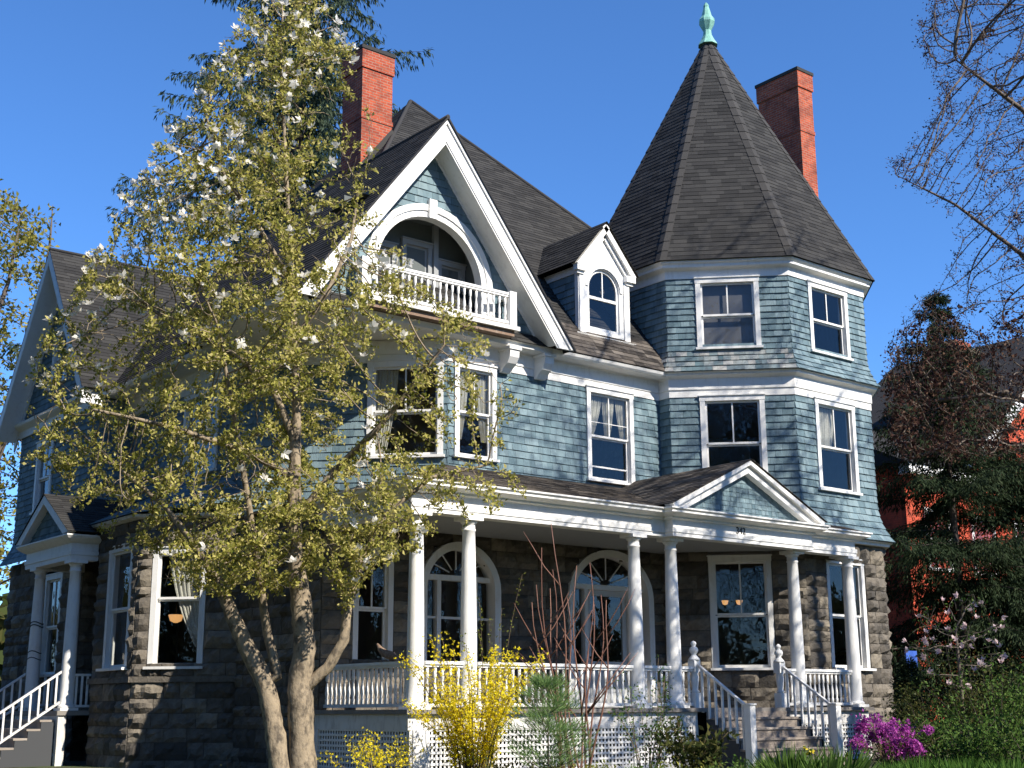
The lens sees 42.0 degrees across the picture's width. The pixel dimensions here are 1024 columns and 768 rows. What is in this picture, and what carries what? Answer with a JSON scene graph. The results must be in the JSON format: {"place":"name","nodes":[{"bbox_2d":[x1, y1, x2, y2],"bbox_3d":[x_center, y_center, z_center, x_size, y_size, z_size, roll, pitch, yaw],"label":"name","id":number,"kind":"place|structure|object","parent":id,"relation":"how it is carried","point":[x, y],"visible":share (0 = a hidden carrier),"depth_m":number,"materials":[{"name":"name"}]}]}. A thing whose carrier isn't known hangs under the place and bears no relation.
{"place":"outdoors","nodes":[
{"label":"outdoors","id":0,"kind":"place"},
{"bbox_2d":[0,0,1023,604],"label":"sky","id":1,"kind":"structure","parent":0,"point":[571,97],"materials":[{"name":"blue"}]},
{"bbox_2d":[6,749,1022,767],"bbox_3d":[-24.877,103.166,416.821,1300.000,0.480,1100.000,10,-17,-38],"label":"ground","id":2,"kind":"structure","parent":0,"point":[74,764],"depth_m":28.52,"materials":[{"name":"green plant"}]},
{"bbox_2d":[0,593,8,693],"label":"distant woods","id":3,"kind":"object","parent":2,"relation":"on","point":[3,608],"visible":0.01,"depth_m":78.03,"materials":[{"name":"green plant"}]},
{"bbox_2d":[0,179,60,590],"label":"spring tree","id":4,"kind":"object","parent":2,"relation":"on","point":[30,237],"visible":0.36,"depth_m":49.79,"materials":[{"name":"green plant"}]},
{"bbox_2d":[1,0,433,388],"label":"spruce tree","id":5,"kind":"object","parent":2,"relation":"on","point":[322,124],"visible":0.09,"depth_m":55.16,"materials":[{"name":"green plant"}]},
{"bbox_2d":[22,0,526,767],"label":"magnolia tree","id":6,"kind":"object","parent":2,"relation":"on","point":[298,748],"visible":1,"depth_m":21.18,"materials":[{"name":"green plant"}]},
{"bbox_2d":[317,727,432,767],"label":"forsythia","id":7,"kind":"object","parent":2,"relation":"on","point":[379,763],"visible":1,"depth_m":20.61,"materials":[{"name":"yellow plant"}]},
{"bbox_2d":[0,3,895,767],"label":"victorian house","id":8,"kind":"structure","parent":2,"relation":"on","point":[696,483],"depth_m":30.46,"materials":[{"name":"wood"}]},
{"bbox_2d":[27,621,43,659],"bbox_3d":[-11.166,6.024,31.245,0.313,0.904,0.313,10,-17,-38],"label":"black cable","id":9,"kind":"object","parent":8,"relation":"attached to","point":[32,650],"visible":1,"depth_m":31.19,"materials":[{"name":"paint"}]},
{"bbox_2d":[29,436,54,514],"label":"window","id":10,"kind":"structure","parent":8,"relation":"in","point":[39,478],"depth_m":35.99,"materials":[{"name":"white paint"}]},
{"bbox_2d":[40,572,62,677],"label":"window","id":11,"kind":"structure","parent":8,"relation":"in","point":[50,580],"depth_m":34.08,"materials":[{"name":"white paint"}]},
{"bbox_2d":[49,326,67,387],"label":"window","id":12,"kind":"structure","parent":8,"relation":"in","point":[55,359],"depth_m":36.26,"materials":[{"name":"white paint"}]},
{"bbox_2d":[96,543,133,670],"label":"window","id":13,"kind":"structure","parent":8,"relation":"in","point":[111,612],"depth_m":29.22,"materials":[{"name":"white paint"}]},
{"bbox_2d":[168,601,182,622],"bbox_3d":[-7.271,4.308,29.006,0.320,1.750,0.320,10,-17,-38],"label":"pendant lamp","id":14,"kind":"object","parent":8,"relation":"hanging from","point":[175,618],"visible":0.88,"depth_m":28.72,"materials":[{"name":"orange glass"}]},
{"bbox_2d":[143,545,207,668],"bbox_3d":[-7.042,4.708,28.133,1.270,2.565,0.330,-2,-14,6],"label":"window","id":15,"kind":"structure","parent":8,"relation":"in","point":[155,605],"depth_m":28.10,"materials":[{"name":"white paint"}]},
{"bbox_2d":[171,556,199,646],"bbox_3d":[-6.896,4.584,28.268,0.800,1.960,0.056,-2,-14,6],"label":"curtain","id":16,"kind":"object","parent":8,"relation":"hanging from","point":[190,611],"visible":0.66,"depth_m":28.24,"materials":[{"name":"fabric"}]},
{"bbox_2d":[179,381,220,478],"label":"window","id":17,"kind":"structure","parent":8,"relation":"in","point":[192,396],"depth_m":30.85,"materials":[{"name":"white paint"}]},
{"bbox_2d":[352,543,393,659],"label":"window","id":18,"kind":"structure","parent":8,"relation":"in","point":[386,609],"depth_m":26.32,"materials":[{"name":"white paint"}]},
{"bbox_2d":[375,370,398,452],"bbox_3d":[-2.683,0.586,28.521,0.500,1.800,0.057,-2,-14,5],"label":"curtain","id":19,"kind":"object","parent":8,"relation":"hanging from","point":[384,379],"visible":0.55,"depth_m":28.62,"materials":[{"name":"fabric"}]},
{"bbox_2d":[376,643,398,660],"bbox_3d":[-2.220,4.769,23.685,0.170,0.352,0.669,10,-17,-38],"label":"chair","id":20,"kind":"object","parent":8,"relation":"on","point":[387,654],"visible":0.99,"depth_m":23.57,"materials":[{"name":"wood"}]},
{"bbox_2d":[380,239,398,273],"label":"window","id":21,"kind":"structure","parent":8,"relation":"in","point":[385,244],"depth_m":28.66,"materials":[{"name":"grey paint"}]},
{"bbox_2d":[366,358,444,458],"bbox_3d":[-2.266,0.532,28.383,1.720,2.145,0.260,-2,-14,6],"label":"window","id":22,"kind":"structure","parent":8,"relation":"in","point":[389,364],"depth_m":28.43,"materials":[{"name":"white paint"}]},
{"bbox_2d":[400,236,433,283],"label":"window","id":23,"kind":"structure","parent":8,"relation":"in","point":[425,246],"depth_m":29.19,"materials":[{"name":"grey paint"}]},
{"bbox_2d":[438,258,466,291],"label":"window","id":24,"kind":"structure","parent":8,"relation":"in","point":[460,268],"depth_m":29.70,"materials":[{"name":"grey paint"}]},
{"bbox_2d":[424,542,500,661],"bbox_3d":[-1.121,4.536,27.515,2.060,2.530,0.300,10,-17,-38],"label":"arched window","id":25,"kind":"structure","parent":8,"relation":"in","point":[491,578],"depth_m":27.72,"materials":[{"name":"white paint"}]},
{"bbox_2d":[460,371,487,442],"bbox_3d":[-0.881,0.486,28.829,0.870,1.520,0.057,10,-17,-38],"label":"curtain","id":26,"kind":"object","parent":8,"relation":"hanging from","point":[482,406],"visible":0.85,"depth_m":28.93,"materials":[{"name":"fabric"}]},
{"bbox_2d":[452,361,499,462],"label":"window","id":27,"kind":"structure","parent":8,"relation":"in","point":[482,369],"depth_m":28.81,"materials":[{"name":"white paint"}]},
{"bbox_2d":[591,395,624,439],"bbox_3d":[2.197,0.804,31.305,1.240,1.000,0.057,10,-17,-38],"label":"curtain","id":28,"kind":"object","parent":8,"relation":"hanging from","point":[596,405],"visible":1,"depth_m":31.37,"materials":[{"name":"fabric"}]},
{"bbox_2d":[585,384,634,485],"bbox_3d":[2.263,1.225,31.121,1.560,2.245,0.260,10,-17,-38],"label":"window","id":29,"kind":"structure","parent":8,"relation":"in","point":[608,393],"depth_m":31.24,"materials":[{"name":"white paint"}]},
{"bbox_2d":[567,550,656,707],"bbox_3d":[2.182,5.493,30.019,2.600,3.480,0.300,10,-17,-38],"label":"front door","id":30,"kind":"structure","parent":8,"relation":"in","point":[646,588],"depth_m":30.14,"materials":[{"name":"white paint"}]},
{"bbox_2d":[702,284,753,343],"bbox_3d":[5.268,-1.688,32.578,1.200,1.550,0.040,-2,-14,6],"label":"window shade","id":31,"kind":"object","parent":8,"relation":"attached to","point":[728,330],"depth_m":32.58,"materials":[{"name":"grey fabric"}]},
{"bbox_2d":[694,275,763,349],"bbox_3d":[5.255,-1.723,32.464,1.610,1.835,0.260,-2,-14,6],"label":"window","id":32,"kind":"structure","parent":8,"relation":"in","point":[753,280],"depth_m":32.47,"materials":[{"name":"white paint"}]},
{"bbox_2d":[722,564,742,606],"bbox_3d":[5.335,4.767,32.460,0.504,1.309,0.164,-2,-14,6],"label":"chandelier","id":33,"kind":"object","parent":8,"relation":"hanging from","point":[724,602],"visible":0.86,"depth_m":32.30,"materials":[{"name":"orange glass"}]},
{"bbox_2d":[698,393,767,471],"bbox_3d":[5.274,1.341,31.724,1.590,2.219,0.245,-2,-14,6],"label":"window","id":34,"kind":"structure","parent":8,"relation":"in","point":[759,398],"depth_m":31.77,"materials":[{"name":"white paint"}]},
{"bbox_2d":[707,554,775,670],"bbox_3d":[5.292,5.259,30.726,1.520,2.625,0.350,-2,-14,6],"label":"window","id":35,"kind":"structure","parent":8,"relation":"in","point":[765,559],"depth_m":30.76,"materials":[{"name":"white paint"}]},
{"bbox_2d":[819,408,832,447],"bbox_3d":[7.612,1.082,32.489,0.720,1.000,0.057,10,-17,-38],"label":"curtain","id":36,"kind":"object","parent":8,"relation":"hanging from","point":[826,425],"visible":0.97,"depth_m":32.54,"materials":[{"name":"fabric"}]},
{"bbox_2d":[806,279,853,360],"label":"window","id":37,"kind":"structure","parent":8,"relation":"in","point":[841,295],"depth_m":33.37,"materials":[{"name":"white paint"}]},
{"bbox_2d":[813,396,862,495],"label":"window","id":38,"kind":"structure","parent":8,"relation":"in","point":[849,409],"depth_m":32.63,"materials":[{"name":"white paint"}]},
{"bbox_2d":[826,559,876,670],"bbox_3d":[7.910,5.426,31.476,1.520,2.625,0.350,10,-17,-38],"label":"window","id":39,"kind":"structure","parent":8,"relation":"in","point":[860,594],"depth_m":31.72,"materials":[{"name":"white paint"}]},
{"bbox_2d":[394,631,548,767],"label":"forsythia","id":40,"kind":"object","parent":2,"relation":"on","point":[460,736],"visible":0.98,"depth_m":20.65,"materials":[{"name":"yellow plant"}]},
{"bbox_2d":[460,572,525,766],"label":"leafy shoots","id":41,"kind":"object","parent":2,"relation":"on","point":[472,667],"visible":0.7,"depth_m":21.24,"materials":[{"name":"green plant"}]},
{"bbox_2d":[484,748,578,767],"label":"shrub","id":42,"kind":"object","parent":2,"relation":"on","point":[508,765],"visible":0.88,"depth_m":19.32,"materials":[{"name":"green plant"}]},
{"bbox_2d":[498,666,599,767],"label":"pine sapling","id":43,"kind":"object","parent":2,"relation":"on","point":[548,684],"visible":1,"depth_m":19.60,"materials":[{"name":"green plant"}]},
{"bbox_2d":[515,524,637,767],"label":"red twig shrub","id":44,"kind":"object","parent":2,"relation":"on","point":[572,642],"visible":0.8,"depth_m":21.49,"materials":[{"name":"red plant"}]},
{"bbox_2d":[555,758,628,767],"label":"shrub","id":45,"kind":"object","parent":2,"relation":"on","point":[586,765],"visible":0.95,"depth_m":19.50,"materials":[{"name":"green plant"}]},
{"bbox_2d":[592,760,679,767],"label":"shrub","id":46,"kind":"object","parent":2,"relation":"on","point":[640,766],"visible":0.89,"depth_m":19.82,"materials":[{"name":"green plant"}]},
{"bbox_2d":[608,654,688,767],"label":"climbing rose","id":47,"kind":"object","parent":2,"relation":"on","point":[659,752],"visible":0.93,"depth_m":21.59,"materials":[{"name":"green plant"}]},
{"bbox_2d":[655,756,727,767],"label":"shrub","id":48,"kind":"object","parent":2,"relation":"on","point":[701,764],"visible":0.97,"depth_m":19.97,"materials":[{"name":"green plant"}]},
{"bbox_2d":[644,716,740,767],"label":"rhododendron","id":49,"kind":"object","parent":2,"relation":"on","point":[695,752],"visible":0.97,"depth_m":20.98,"materials":[{"name":"green plant"}]},
{"bbox_2d":[704,754,775,767],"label":"shrub","id":50,"kind":"object","parent":2,"relation":"on","point":[737,764],"visible":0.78,"depth_m":20.10,"materials":[{"name":"green plant"}]},
{"bbox_2d":[732,741,849,767],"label":"daffodil clump","id":51,"kind":"object","parent":2,"relation":"on","point":[789,759],"visible":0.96,"depth_m":19.72,"materials":[{"name":"green plant"}]},
{"bbox_2d":[771,743,879,767],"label":"daffodil clump","id":52,"kind":"object","parent":2,"relation":"on","point":[836,764],"visible":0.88,"depth_m":19.58,"materials":[{"name":"green plant"}]},
{"bbox_2d":[801,742,893,767],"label":"daffodil clump","id":53,"kind":"object","parent":2,"relation":"on","point":[860,757],"visible":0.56,"depth_m":20.51,"materials":[{"name":"green plant"}]},
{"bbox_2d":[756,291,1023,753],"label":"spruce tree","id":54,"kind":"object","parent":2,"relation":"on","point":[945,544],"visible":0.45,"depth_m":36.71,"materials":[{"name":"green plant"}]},
{"bbox_2d":[844,709,942,764],"bbox_3d":[6.564,6.229,23.169,1.503,1.152,1.942,1,-14,-7],"label":"azalea","id":55,"kind":"object","parent":2,"relation":"on","point":[914,747],"visible":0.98,"depth_m":22.89,"materials":[{"name":"purple plant"}]},
{"bbox_2d":[905,651,917,667],"bbox_3d":[9.670,7.755,32.082,0.440,2.618,0.090,10,-17,-38],"label":"yard sign","id":56,"kind":"object","parent":2,"relation":"on","point":[912,653],"visible":0.29,"depth_m":32.35,"materials":[{"name":"blue plastic"}]},
{"bbox_2d":[887,656,936,760],"bbox_3d":[8.668,7.159,29.129,1.142,2.427,1.220,-7,-15,25],"label":"yew shrub","id":57,"kind":"object","parent":2,"relation":"on","point":[907,672],"visible":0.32,"depth_m":29.18,"materials":[{"name":"green plant"}]},
{"bbox_2d":[884,752,958,767],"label":"daffodil clump","id":58,"kind":"object","parent":2,"relation":"on","point":[920,764],"visible":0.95,"depth_m":19.38,"materials":[{"name":"green plant"}]},
{"bbox_2d":[864,336,1023,721],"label":"red house","id":59,"kind":"structure","parent":2,"relation":"on","point":[890,520],"depth_m":47.06,"materials":[{"name":"brick"}]},
{"bbox_2d":[970,525,995,574],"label":"window","id":60,"kind":"structure","parent":59,"relation":"in","point":[971,525],"depth_m":47.21,"materials":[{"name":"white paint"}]},
{"bbox_2d":[873,755,1023,767],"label":"grass","id":61,"kind":"structure","parent":2,"relation":"on","point":[925,762],"depth_m":22.13,"materials":[{"name":"green plant"}]},
{"bbox_2d":[877,0,1023,465],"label":"budding tree","id":62,"kind":"object","parent":2,"relation":"on","point":[953,442],"visible":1,"depth_m":22.73,"materials":[{"name":"brown plant"}]},
{"bbox_2d":[882,672,1019,762],"bbox_3d":[8.802,6.792,26.951,2.612,1.888,2.299,0,-14,0],"label":"green bush","id":63,"kind":"object","parent":2,"relation":"on","point":[906,706],"visible":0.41,"depth_m":26.48,"materials":[{"name":"green plant"}]},
{"bbox_2d":[884,703,1021,766],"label":"green bush","id":64,"kind":"object","parent":2,"relation":"on","point":[958,747],"visible":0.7,"depth_m":23.26,"materials":[{"name":"green plant"}]},
{"bbox_2d":[902,591,1007,753],"bbox_3d":[9.146,6.077,27.387,2.412,3.500,2.123,-2,-14,6],"label":"young magnolia","id":65,"kind":"object","parent":2,"relation":"on","point":[980,662],"visible":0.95,"depth_m":27.36,"materials":[{"name":"pink plant"}]},
{"bbox_2d":[892,439,1023,721],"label":"spruce tree","id":66,"kind":"object","parent":2,"relation":"on","point":[988,528],"visible":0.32,"depth_m":37.09,"materials":[{"name":"green plant"}]},
{"bbox_2d":[916,754,1006,767],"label":"daffodil clump","id":67,"kind":"object","parent":2,"relation":"on","point":[967,764],"visible":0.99,"depth_m":18.98,"materials":[{"name":"green plant"}]},
{"bbox_2d":[911,655,1023,760],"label":"green bush","id":68,"kind":"object","parent":2,"relation":"on","point":[1015,706],"visible":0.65,"depth_m":25.51,"materials":[{"name":"green plant"}]},
{"bbox_2d":[924,637,1023,757],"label":"green bush","id":69,"kind":"object","parent":2,"relation":"on","point":[999,688],"visible":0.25,"depth_m":29.89,"materials":[{"name":"green plant"}]},
{"bbox_2d":[963,751,1023,767],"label":"daffodil clump","id":70,"kind":"object","parent":2,"relation":"on","point":[1015,764],"visible":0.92,"depth_m":19.30,"materials":[{"name":"green plant"}]},
{"bbox_2d":[967,706,1023,762],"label":"green bush","id":71,"kind":"object","parent":2,"relation":"on","point":[1007,750],"visible":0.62,"depth_m":23.03,"materials":[{"name":"green plant"}]}
]}

